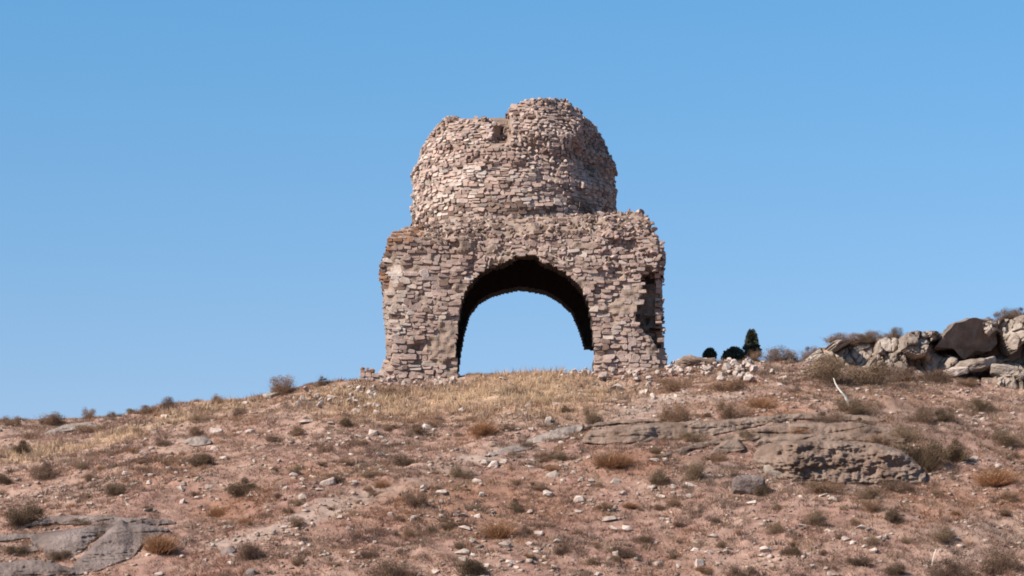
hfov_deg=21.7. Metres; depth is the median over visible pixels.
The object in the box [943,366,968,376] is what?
boulder
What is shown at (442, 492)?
stone
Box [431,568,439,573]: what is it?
stone
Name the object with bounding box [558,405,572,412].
bush
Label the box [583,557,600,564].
bush
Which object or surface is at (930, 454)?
bush
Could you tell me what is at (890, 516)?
bush
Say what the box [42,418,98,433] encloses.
skyline slab
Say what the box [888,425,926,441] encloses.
bush
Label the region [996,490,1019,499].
bush
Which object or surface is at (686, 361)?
earth mound
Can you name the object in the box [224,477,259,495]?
bush
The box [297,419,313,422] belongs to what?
stone
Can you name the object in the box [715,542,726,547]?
bush
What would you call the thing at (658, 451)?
bush
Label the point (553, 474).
stone
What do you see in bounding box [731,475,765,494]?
boulder
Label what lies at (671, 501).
bush
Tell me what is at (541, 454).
bush
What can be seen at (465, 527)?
stone
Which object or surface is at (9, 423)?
bush
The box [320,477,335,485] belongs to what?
boulder
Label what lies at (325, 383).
bush
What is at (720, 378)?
rubble stone
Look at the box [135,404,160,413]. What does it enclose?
bush
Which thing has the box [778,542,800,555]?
bush
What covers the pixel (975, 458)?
stone
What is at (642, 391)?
stone
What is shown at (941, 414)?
bush
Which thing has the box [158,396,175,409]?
bush
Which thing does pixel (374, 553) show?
bush
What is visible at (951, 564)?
bush
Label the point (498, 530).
dry tuft
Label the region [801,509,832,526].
bush
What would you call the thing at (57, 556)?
bush
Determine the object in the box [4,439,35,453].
bush
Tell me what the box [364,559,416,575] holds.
bush
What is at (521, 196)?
ruined temple
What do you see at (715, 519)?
bush
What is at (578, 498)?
stone
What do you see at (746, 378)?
rubble stone
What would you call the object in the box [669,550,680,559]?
bush
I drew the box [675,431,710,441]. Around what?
bush
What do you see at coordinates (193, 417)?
bush
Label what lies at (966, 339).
overhanging boulder
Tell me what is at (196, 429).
bush
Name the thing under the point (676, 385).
bush
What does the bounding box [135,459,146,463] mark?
bush
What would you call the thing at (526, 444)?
bush
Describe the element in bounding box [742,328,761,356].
evergreen tree
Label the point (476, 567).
bush
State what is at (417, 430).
bush
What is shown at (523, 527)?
bush
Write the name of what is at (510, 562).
stone
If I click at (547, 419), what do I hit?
stone
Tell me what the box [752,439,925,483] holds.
bulging boulder
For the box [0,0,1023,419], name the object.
sky
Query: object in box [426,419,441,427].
bush
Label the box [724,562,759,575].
bush
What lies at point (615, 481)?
stone
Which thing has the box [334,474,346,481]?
bush
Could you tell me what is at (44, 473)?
bush
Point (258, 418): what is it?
dry grass
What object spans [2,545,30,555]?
bush
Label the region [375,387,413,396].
bush
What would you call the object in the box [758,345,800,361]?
bush
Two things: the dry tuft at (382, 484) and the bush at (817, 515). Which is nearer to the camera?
the bush at (817, 515)
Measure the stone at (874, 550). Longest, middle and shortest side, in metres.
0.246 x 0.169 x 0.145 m
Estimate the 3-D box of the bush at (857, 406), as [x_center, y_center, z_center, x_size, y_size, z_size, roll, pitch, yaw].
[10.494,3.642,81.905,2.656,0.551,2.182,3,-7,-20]
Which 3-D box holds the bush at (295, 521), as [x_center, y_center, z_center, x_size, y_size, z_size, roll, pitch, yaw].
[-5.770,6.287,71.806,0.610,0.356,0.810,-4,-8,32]
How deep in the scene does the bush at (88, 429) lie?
86.71 m
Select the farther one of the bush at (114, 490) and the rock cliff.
the rock cliff
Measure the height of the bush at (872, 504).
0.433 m
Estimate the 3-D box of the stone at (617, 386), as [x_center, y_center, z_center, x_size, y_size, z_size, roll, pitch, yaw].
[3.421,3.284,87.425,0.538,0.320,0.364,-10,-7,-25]
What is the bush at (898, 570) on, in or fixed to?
on the hillside
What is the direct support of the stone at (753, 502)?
on the hillside
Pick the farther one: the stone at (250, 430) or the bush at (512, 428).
the stone at (250, 430)
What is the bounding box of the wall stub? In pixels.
[358,367,379,380]
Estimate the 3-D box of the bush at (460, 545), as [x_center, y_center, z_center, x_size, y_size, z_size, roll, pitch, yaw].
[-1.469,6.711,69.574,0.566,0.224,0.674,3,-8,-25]
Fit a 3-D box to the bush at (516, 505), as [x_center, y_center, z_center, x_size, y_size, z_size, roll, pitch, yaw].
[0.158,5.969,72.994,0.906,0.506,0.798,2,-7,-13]
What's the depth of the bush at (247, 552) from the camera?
69.37 m
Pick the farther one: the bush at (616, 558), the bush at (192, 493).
the bush at (192, 493)
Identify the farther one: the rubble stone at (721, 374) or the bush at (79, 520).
the rubble stone at (721, 374)
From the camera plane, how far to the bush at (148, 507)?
74.47 m
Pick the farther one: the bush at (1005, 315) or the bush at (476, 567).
the bush at (1005, 315)
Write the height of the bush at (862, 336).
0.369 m
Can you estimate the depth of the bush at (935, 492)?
73.65 m
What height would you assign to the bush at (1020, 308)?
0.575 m
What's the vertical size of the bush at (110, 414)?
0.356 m
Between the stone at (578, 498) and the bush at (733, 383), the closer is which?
the stone at (578, 498)
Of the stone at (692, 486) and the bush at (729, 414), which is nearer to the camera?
the stone at (692, 486)
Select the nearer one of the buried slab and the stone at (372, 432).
the buried slab
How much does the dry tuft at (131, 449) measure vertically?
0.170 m
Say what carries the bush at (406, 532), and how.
on the hillside
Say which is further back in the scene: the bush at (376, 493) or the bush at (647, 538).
the bush at (376, 493)
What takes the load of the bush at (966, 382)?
on the hillside
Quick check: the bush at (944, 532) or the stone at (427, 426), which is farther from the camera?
the stone at (427, 426)
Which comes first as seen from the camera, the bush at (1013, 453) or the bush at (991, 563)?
the bush at (991, 563)
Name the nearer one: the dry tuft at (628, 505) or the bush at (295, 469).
the dry tuft at (628, 505)
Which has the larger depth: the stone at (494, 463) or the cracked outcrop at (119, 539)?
the stone at (494, 463)
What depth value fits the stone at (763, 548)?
69.00 m
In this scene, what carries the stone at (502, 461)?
on the hillside
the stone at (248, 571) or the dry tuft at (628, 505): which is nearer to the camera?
the stone at (248, 571)
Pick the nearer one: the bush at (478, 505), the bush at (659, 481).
the bush at (478, 505)
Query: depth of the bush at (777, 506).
72.09 m
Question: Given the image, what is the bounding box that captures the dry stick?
[833,378,849,402]
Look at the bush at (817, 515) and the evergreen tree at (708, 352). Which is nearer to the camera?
the bush at (817, 515)
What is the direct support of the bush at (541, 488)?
on the hillside
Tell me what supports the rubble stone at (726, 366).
on the hillside
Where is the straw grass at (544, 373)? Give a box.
[0,365,650,465]
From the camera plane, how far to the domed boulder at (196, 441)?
81.61 m
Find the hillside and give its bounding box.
[0,345,1023,575]
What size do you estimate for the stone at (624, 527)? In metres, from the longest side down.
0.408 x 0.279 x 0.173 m
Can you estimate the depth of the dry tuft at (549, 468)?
76.34 m
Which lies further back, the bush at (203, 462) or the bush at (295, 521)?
the bush at (203, 462)
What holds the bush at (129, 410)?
on the hillside
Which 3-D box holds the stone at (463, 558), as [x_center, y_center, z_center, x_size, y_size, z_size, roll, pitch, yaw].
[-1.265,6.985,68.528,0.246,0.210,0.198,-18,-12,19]
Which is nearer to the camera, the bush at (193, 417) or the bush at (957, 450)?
the bush at (957, 450)
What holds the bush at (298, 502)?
on the hillside
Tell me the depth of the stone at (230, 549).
69.98 m
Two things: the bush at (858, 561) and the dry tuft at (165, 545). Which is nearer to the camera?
the bush at (858, 561)
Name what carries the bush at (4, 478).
on the hillside
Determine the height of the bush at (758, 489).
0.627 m
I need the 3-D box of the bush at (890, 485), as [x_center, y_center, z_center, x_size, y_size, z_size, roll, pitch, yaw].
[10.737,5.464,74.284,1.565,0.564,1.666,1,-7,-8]
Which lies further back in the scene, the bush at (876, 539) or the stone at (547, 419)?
the stone at (547, 419)
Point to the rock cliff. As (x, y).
(913, 349)
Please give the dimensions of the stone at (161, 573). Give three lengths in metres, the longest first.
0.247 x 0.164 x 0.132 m
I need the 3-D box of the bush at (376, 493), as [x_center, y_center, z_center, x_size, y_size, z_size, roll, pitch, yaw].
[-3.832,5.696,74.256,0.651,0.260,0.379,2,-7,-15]
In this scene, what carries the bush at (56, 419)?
on the hillside
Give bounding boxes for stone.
[155,571,163,575]
[178,485,184,491]
[219,456,228,459]
[221,546,234,554]
[229,553,235,558]
[245,429,254,432]
[246,568,255,575]
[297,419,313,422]
[298,493,306,498]
[368,429,377,435]
[422,423,432,429]
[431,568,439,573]
[436,489,446,494]
[455,548,468,553]
[458,556,467,561]
[459,525,472,529]
[469,538,476,543]
[480,459,489,465]
[488,460,499,466]
[498,541,510,547]
[499,458,507,464]
[506,560,514,564]
[534,531,543,536]
[543,490,553,496]
[545,416,550,423]
[546,470,558,477]
[573,496,583,501]
[602,516,616,520]
[610,383,624,389]
[610,478,620,484]
[618,490,626,494]
[622,525,633,531]
[638,389,649,394]
[649,458,658,462]
[682,482,696,487]
[694,558,704,566]
[716,375,723,381]
[717,372,724,379]
[722,362,731,369]
[743,375,751,382]
[746,500,757,503]
[750,365,757,371]
[759,546,771,551]
[841,536,849,540]
[856,524,866,528]
[868,548,877,552]
[970,456,977,460]
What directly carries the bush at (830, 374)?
on the hillside
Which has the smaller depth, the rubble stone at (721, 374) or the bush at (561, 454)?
the bush at (561, 454)
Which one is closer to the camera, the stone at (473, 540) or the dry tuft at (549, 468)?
the stone at (473, 540)
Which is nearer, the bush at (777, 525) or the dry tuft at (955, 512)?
the bush at (777, 525)
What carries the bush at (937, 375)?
on the hillside
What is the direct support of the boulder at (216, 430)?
on the hillside
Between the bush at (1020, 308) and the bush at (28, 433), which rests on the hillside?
the bush at (28, 433)
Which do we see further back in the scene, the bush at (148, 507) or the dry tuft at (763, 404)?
the dry tuft at (763, 404)
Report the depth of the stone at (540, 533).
70.68 m
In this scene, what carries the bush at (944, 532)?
on the hillside
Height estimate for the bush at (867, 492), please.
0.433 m
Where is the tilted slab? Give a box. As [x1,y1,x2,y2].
[525,424,582,443]
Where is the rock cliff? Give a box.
[805,315,1023,388]
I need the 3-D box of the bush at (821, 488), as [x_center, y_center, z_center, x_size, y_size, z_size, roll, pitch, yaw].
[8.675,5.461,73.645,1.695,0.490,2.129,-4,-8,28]
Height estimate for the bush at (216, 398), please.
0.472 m
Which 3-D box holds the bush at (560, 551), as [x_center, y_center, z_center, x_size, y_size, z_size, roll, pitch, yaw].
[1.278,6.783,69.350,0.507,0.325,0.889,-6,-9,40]
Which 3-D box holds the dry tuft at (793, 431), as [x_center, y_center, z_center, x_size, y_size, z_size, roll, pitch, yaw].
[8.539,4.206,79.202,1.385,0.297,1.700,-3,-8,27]
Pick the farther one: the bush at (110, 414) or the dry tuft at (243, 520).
the bush at (110, 414)
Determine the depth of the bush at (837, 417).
80.48 m
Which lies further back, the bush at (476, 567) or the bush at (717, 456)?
the bush at (717, 456)
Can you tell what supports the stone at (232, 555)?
on the hillside
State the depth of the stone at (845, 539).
69.40 m
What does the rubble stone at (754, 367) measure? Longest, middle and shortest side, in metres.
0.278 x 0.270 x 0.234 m
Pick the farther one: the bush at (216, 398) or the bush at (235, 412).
the bush at (216, 398)
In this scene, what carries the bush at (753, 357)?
on the hillside
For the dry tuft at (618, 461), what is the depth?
76.18 m
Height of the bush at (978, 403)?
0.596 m
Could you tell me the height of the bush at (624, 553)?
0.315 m
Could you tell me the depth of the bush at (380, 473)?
75.45 m
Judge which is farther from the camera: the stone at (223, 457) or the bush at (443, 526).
the stone at (223, 457)
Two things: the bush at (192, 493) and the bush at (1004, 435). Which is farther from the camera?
the bush at (1004, 435)
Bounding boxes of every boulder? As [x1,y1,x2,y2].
[183,436,210,446]
[209,428,222,432]
[262,392,279,398]
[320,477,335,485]
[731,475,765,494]
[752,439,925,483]
[763,464,781,476]
[933,317,997,359]
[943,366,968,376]
[953,356,996,372]
[981,378,1007,386]
[989,364,1021,376]
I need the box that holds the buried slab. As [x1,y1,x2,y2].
[484,445,530,455]
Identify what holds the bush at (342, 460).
on the hillside
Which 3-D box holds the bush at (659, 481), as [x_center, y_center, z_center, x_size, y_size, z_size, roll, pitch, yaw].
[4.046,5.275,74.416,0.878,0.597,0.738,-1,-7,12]
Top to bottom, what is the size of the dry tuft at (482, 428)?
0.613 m
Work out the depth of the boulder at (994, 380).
91.03 m
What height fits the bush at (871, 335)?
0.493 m
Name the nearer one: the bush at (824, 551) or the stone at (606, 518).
the bush at (824, 551)
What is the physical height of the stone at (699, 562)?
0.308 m
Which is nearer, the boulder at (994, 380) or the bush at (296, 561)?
the bush at (296, 561)
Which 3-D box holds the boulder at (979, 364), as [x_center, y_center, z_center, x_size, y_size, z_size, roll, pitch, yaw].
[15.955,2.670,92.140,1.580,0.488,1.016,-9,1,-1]
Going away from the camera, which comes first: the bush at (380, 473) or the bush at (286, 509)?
the bush at (286, 509)
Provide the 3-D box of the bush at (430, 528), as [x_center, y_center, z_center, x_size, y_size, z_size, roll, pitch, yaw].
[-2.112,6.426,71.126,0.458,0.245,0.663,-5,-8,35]
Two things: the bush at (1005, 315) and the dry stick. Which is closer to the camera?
the dry stick
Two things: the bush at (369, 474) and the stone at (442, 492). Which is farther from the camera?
the bush at (369, 474)
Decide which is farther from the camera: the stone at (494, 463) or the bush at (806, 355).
the bush at (806, 355)
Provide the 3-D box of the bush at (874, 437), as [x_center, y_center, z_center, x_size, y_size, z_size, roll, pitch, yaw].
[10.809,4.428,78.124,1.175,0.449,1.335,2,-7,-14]
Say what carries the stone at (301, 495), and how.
on the hillside
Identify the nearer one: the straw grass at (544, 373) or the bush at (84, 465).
the bush at (84, 465)
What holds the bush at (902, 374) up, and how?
on the hillside
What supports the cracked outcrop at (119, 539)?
on the hillside
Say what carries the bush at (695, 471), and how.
on the hillside
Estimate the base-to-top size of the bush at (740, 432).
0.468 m
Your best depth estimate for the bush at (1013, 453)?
78.69 m
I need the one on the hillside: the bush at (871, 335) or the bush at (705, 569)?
the bush at (705, 569)
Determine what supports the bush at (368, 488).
on the hillside
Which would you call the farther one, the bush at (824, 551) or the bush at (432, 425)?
the bush at (432, 425)
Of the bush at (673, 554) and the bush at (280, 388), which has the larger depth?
the bush at (280, 388)
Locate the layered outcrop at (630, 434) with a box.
[580,413,905,456]
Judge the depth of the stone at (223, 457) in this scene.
79.01 m
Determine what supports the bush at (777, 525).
on the hillside
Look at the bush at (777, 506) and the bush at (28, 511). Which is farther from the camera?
the bush at (28, 511)
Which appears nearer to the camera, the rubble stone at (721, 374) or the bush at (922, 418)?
the bush at (922, 418)
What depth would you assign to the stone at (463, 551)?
69.10 m
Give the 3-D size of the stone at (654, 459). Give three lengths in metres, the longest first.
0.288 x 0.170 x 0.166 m
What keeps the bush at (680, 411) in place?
on the hillside
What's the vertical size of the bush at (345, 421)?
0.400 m
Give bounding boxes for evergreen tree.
[702,347,717,358]
[720,346,746,360]
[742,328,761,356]
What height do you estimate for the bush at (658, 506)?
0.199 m
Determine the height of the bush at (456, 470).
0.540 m
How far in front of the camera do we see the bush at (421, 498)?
72.67 m
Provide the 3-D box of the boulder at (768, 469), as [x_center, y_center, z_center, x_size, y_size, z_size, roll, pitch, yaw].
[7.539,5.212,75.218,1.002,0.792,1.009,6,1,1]
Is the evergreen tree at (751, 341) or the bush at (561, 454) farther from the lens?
the evergreen tree at (751, 341)
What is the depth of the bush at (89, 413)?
90.08 m
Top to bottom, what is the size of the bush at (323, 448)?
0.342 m
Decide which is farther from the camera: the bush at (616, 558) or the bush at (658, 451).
the bush at (658, 451)
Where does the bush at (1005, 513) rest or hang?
on the hillside
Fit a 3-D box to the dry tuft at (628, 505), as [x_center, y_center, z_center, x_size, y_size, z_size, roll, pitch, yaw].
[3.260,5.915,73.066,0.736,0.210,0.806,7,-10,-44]
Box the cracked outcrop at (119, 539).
[0,515,174,575]
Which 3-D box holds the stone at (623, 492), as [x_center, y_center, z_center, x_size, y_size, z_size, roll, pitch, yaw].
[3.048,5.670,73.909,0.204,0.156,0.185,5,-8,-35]
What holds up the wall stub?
on the hillside
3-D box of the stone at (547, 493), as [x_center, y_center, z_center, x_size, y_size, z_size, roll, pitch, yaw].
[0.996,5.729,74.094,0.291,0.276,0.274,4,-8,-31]
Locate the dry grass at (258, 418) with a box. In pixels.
[0,359,1023,575]
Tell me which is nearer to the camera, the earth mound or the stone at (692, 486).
the stone at (692, 486)
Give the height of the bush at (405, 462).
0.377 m
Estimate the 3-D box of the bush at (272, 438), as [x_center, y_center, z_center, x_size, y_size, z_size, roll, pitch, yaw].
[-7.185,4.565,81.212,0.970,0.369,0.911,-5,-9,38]
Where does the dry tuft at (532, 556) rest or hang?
on the hillside
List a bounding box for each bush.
[0,415,22,426]
[0,473,14,484]
[0,501,54,526]
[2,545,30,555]
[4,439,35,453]
[22,432,38,438]
[27,462,66,480]
[32,411,67,425]
[40,549,71,560]
[63,517,90,524]
[73,462,88,468]
[74,423,107,432]
[81,407,97,419]
[81,471,99,480]
[105,483,129,495]
[106,410,116,418]
[123,408,138,413]
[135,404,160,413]
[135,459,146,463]
[143,505,153,510]
[154,435,174,446]
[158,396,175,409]
[186,425,204,435]
[188,414,207,423]
[188,451,217,467]
[189,490,202,495]
[210,393,227,404]
[224,408,246,416]
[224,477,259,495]
[234,540,274,559]
[260,434,285,442]
[266,375,303,394]
[281,506,293,513]
[287,466,301,474]
[288,425,304,435]
[289,516,304,527]
[290,557,304,565]
[292,499,305,506]
[316,444,336,451]
[317,374,331,385]
[320,472,337,480]
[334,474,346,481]
[338,457,352,464]
[339,417,354,426]
[346,439,369,445]
[350,548,382,560]
[361,470,377,477]
[362,485,373,491]
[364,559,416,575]
[367,490,381,495]
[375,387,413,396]
[378,471,387,476]
[380,422,397,430]
[391,457,416,466]
[395,487,431,506]
[400,527,420,538]
[409,424,424,433]
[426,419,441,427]
[426,526,437,533]
[436,519,457,530]
[438,516,454,521]
[448,463,474,478]
[449,556,488,575]
[452,542,463,548]
[456,521,470,526]
[469,504,484,509]
[499,423,522,430]
[505,498,530,511]
[512,524,532,534]
[519,440,539,448]
[531,483,551,491]
[533,451,554,462]
[551,544,573,554]
[552,451,570,459]
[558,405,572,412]
[572,528,583,534]
[581,408,601,424]
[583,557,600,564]
[591,482,604,488]
[595,502,612,510]
[609,547,639,557]
[612,555,621,560]
[637,535,657,542]
[645,446,663,453]
[647,469,670,486]
[653,454,665,458]
[653,503,663,509]
[656,402,693,422]
[658,377,693,391]
[666,498,682,506]
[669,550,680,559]
[670,522,686,526]
[674,461,709,481]
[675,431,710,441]
[695,412,711,418]
[697,451,729,461]
[698,568,712,573]
[700,375,745,391]
[710,517,723,523]
[711,396,744,419]
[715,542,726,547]
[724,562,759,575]
[735,428,756,441]
[744,349,763,361]
[753,483,772,497]
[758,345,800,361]
[759,521,786,535]
[770,503,783,509]
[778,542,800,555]
[793,346,818,360]
[797,479,850,493]
[801,354,857,382]
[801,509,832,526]
[808,411,848,422]
[818,549,827,554]
[822,332,867,344]
[824,399,886,413]
[844,354,897,386]
[845,557,871,565]
[848,517,861,525]
[850,333,876,342]
[853,417,873,424]
[853,486,892,499]
[856,498,887,511]
[861,330,884,342]
[861,535,881,545]
[865,432,895,445]
[877,477,921,492]
[883,562,909,575]
[884,507,905,523]
[887,365,922,382]
[888,327,903,338]
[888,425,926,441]
[888,436,953,471]
[900,537,913,543]
[905,405,938,423]
[916,364,957,384]
[918,557,982,575]
[920,523,955,542]
[931,489,944,495]
[934,407,959,422]
[942,437,974,461]
[954,378,980,386]
[963,396,995,412]
[970,550,1023,575]
[990,425,1023,446]
[993,306,1023,320]
[995,509,1011,515]
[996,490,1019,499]
[1009,452,1020,456]
[1010,307,1023,317]
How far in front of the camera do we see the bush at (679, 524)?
71.39 m
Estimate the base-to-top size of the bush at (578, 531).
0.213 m
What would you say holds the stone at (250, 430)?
on the hillside
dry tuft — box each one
[123,447,139,451]
[138,530,183,553]
[204,504,229,516]
[236,517,253,523]
[371,480,393,487]
[462,418,499,435]
[474,517,521,538]
[523,552,534,557]
[542,465,559,470]
[586,449,642,467]
[620,502,640,507]
[694,566,715,570]
[744,395,777,408]
[782,426,814,432]
[950,510,959,514]
[967,464,1023,485]
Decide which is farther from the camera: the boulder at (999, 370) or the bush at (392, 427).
the boulder at (999, 370)
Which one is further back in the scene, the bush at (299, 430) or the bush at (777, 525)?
the bush at (299, 430)
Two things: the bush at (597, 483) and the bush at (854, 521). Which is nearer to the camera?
the bush at (854, 521)
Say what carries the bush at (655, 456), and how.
on the hillside
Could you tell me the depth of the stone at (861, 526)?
70.18 m
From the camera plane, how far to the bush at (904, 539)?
69.69 m
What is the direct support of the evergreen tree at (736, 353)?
on the hillside
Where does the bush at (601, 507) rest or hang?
on the hillside
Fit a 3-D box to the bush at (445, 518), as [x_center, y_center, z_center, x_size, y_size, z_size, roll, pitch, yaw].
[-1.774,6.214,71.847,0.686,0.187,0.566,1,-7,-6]
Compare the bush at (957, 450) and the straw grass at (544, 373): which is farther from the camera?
the straw grass at (544, 373)
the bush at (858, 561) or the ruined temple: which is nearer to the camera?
the bush at (858, 561)
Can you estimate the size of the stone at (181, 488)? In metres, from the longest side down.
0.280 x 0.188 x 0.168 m
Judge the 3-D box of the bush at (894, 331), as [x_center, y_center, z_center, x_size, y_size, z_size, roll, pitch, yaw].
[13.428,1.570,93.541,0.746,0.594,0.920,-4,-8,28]
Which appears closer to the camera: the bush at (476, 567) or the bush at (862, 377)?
the bush at (476, 567)
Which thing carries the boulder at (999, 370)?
on the rock cliff
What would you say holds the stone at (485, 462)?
on the hillside
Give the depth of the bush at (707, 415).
81.67 m
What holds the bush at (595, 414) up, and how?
on the hillside
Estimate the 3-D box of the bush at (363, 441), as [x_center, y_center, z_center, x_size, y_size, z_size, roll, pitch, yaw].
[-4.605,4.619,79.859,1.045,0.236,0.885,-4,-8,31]
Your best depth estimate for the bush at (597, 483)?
74.55 m
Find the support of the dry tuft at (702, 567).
on the hillside
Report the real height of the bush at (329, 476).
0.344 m
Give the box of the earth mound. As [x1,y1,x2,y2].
[674,355,715,368]
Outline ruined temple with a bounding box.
[378,97,667,383]
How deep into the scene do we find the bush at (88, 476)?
78.03 m
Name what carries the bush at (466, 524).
on the hillside
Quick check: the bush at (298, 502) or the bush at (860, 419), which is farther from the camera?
the bush at (860, 419)
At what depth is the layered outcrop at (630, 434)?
78.97 m
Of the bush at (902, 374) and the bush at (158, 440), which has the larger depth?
the bush at (902, 374)
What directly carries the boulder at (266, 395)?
on the hillside
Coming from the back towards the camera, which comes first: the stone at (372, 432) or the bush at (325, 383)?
the bush at (325, 383)
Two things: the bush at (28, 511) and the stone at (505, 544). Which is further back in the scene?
the bush at (28, 511)
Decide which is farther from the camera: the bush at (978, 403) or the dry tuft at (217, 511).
the bush at (978, 403)
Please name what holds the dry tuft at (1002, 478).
on the hillside
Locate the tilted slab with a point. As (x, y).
(558, 434)

